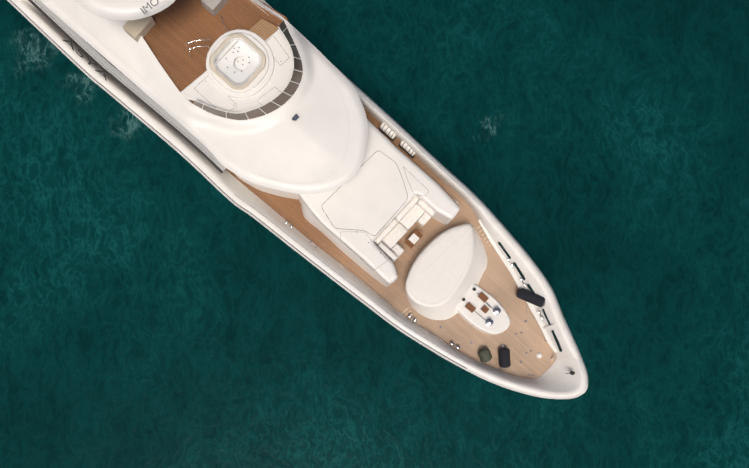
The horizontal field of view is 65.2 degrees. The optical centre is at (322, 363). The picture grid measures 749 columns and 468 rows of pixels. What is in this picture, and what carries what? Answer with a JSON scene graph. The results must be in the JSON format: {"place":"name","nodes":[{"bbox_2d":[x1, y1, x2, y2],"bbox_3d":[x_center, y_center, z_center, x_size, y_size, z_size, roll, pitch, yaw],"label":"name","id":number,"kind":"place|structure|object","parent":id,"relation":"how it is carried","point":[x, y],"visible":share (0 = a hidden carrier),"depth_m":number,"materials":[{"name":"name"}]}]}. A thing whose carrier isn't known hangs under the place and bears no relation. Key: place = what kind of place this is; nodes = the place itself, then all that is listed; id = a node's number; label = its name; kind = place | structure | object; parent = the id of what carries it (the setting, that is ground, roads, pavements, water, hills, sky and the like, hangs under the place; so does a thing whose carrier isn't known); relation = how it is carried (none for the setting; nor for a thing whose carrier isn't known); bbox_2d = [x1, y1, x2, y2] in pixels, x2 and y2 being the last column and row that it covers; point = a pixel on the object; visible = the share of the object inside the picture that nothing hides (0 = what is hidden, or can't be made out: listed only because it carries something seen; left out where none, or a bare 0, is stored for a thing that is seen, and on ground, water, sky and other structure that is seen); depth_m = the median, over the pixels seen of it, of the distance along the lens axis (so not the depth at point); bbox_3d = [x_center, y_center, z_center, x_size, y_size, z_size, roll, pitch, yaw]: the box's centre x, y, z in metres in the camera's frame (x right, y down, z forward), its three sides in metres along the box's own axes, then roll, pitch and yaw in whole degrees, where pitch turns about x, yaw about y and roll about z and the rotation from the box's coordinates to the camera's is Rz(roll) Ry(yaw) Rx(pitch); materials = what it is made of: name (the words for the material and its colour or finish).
{"place":"outdoors","nodes":[
{"label":"outdoors","id":0,"kind":"place"},
{"bbox_2d":[0,0,748,467],"bbox_3d":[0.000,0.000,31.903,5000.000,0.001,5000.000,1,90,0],"label":"sea water","id":1,"kind":"structure","parent":0,"point":[162,304],"depth_m":31.90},
{"bbox_2d":[7,0,587,398],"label":"yacht hull","id":2,"kind":"object","parent":1,"relation":"on","point":[501,283],"visible":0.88,"depth_m":27.45,"materials":[{"name":"white paint"}]},
{"bbox_2d":[63,40,106,80],"bbox_3d":[-10.776,-13.918,26.543,2.822,0.001,0.239,43,90,0],"label":"name lettering","id":3,"kind":"object","parent":2,"relation":"on","point":[79,50],"visible":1,"depth_m":26.54,"materials":[{"name":"grey"}]},
{"bbox_2d":[74,0,174,20],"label":"roof","id":4,"kind":"structure","parent":2,"relation":"on","point":[124,10],"depth_m":21.77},
{"bbox_2d":[140,0,157,13],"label":"lettering","id":5,"kind":"object","parent":4,"relation":"on","point":[147,6],"visible":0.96,"depth_m":21.69,"materials":[{"name":"grey"}]},
{"bbox_2d":[28,0,225,172],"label":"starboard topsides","id":6,"kind":"object","parent":2,"relation":"attached to","point":[96,57],"visible":0.67,"depth_m":26.32,"materials":[{"name":"grey"}]},
{"bbox_2d":[21,0,367,198],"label":"superstructure","id":7,"kind":"object","parent":2,"relation":"on","point":[310,145],"visible":0.92,"depth_m":24.72,"materials":[{"name":"white paint"}]},
{"bbox_2d":[34,0,348,183],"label":"windows","id":8,"kind":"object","parent":7,"relation":"on","point":[191,122],"visible":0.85,"depth_m":24.78,"materials":[{"name":"black glass"}]},
{"bbox_2d":[192,20,303,120],"bbox_3d":[-2.616,-11.620,23.906,5.227,0.765,2.646,-43,90,0],"label":"windscreen","id":9,"kind":"object","parent":7,"relation":"on","point":[284,96],"visible":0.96,"depth_m":23.93,"materials":[{"name":"grey glass"}]},
{"bbox_2d":[143,0,288,103],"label":"wooden deck","id":10,"kind":"structure","parent":2,"relation":"on","point":[174,29],"depth_m":24.40,"materials":[{"name":"brown wood"}]},
{"bbox_2d":[186,14,227,56],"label":"handrails","id":11,"kind":"object","parent":10,"relation":"on","point":[208,39],"depth_m":23.68,"materials":[{"name":"silver metal"}]},
{"bbox_2d":[180,19,292,114],"bbox_3d":[-3.116,-11.828,24.148,3.057,0.510,4.737,43,90,0],"label":"sun pad","id":12,"kind":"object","parent":10,"relation":"on","point":[202,88],"depth_m":23.90,"materials":[{"name":"white fabric"}]},
{"bbox_2d":[206,29,273,97],"bbox_3d":[-3.374,-12.307,23.983,2.800,0.720,2.804,1,90,0],"label":"hot tub","id":13,"kind":"object","parent":12,"relation":"in","point":[243,67],"visible":0.98,"depth_m":23.81,"materials":[{"name":"white plastic"}]},
{"bbox_2d":[123,0,574,374],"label":"deck fittings","id":14,"kind":"object","parent":2,"relation":"on","point":[136,30],"visible":0.81,"depth_m":24.00,"materials":[{"name":"white"}]},
{"bbox_2d":[298,119,459,286],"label":"foredeck cabin roof","id":15,"kind":"structure","parent":2,"relation":"on","point":[354,217],"depth_m":26.60,"materials":[{"name":"grey"}]},
{"bbox_2d":[378,123,414,157],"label":"life rafts","id":16,"kind":"object","parent":2,"relation":"on","point":[387,131],"visible":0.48,"depth_m":27.52,"materials":[{"name":"white plastic"}]},
{"bbox_2d":[374,197,434,262],"bbox_3d":[3.904,-6.418,27.418,1.405,0.970,3.172,43,90,0],"label":"foredeck sofa","id":17,"kind":"object","parent":2,"relation":"on","point":[420,212],"visible":0.96,"depth_m":27.25,"materials":[{"name":"fabric"}]},
{"bbox_2d":[404,229,422,248],"bbox_3d":[4.285,-5.869,27.597,0.440,0.612,0.840,41,90,0],"label":"teak table","id":18,"kind":"object","parent":2,"relation":"on","point":[412,240],"visible":1,"depth_m":27.30,"materials":[{"name":"brown wood"}]},
{"bbox_2d":[285,221,543,348],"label":"mooring bollards","id":19,"kind":"object","parent":2,"relation":"on","point":[452,343],"visible":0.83,"depth_m":27.64,"materials":[{"name":"silver metal"}]},
{"bbox_2d":[405,223,486,319],"bbox_3d":[6.034,-4.455,27.369,3.255,1.067,4.929,37,90,0],"label":"foredeck pod","id":20,"kind":"object","parent":2,"relation":"on","point":[447,270],"visible":1,"depth_m":26.86,"materials":[{"name":"paint"}]},
{"bbox_2d":[401,225,491,324],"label":"deck stairs","id":21,"kind":"structure","parent":2,"relation":"on","point":[408,308],"depth_m":27.90,"materials":[{"name":"beige"}]},
{"bbox_2d":[456,284,509,334],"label":"anchor windlass platform","id":22,"kind":"structure","parent":2,"relation":"on","point":[479,308],"depth_m":27.58,"materials":[{"name":"white metal"}]},
{"bbox_2d":[429,198,554,375],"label":"deck fittings","id":23,"kind":"object","parent":2,"relation":"on","point":[515,333],"visible":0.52,"depth_m":27.86,"materials":[{"name":"silver metal"}]},
{"bbox_2d":[478,288,545,368],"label":"fenders","id":24,"kind":"object","parent":2,"relation":"on","point":[484,355],"visible":0.94,"depth_m":27.38,"materials":[{"name":"black rubber"}]}
]}

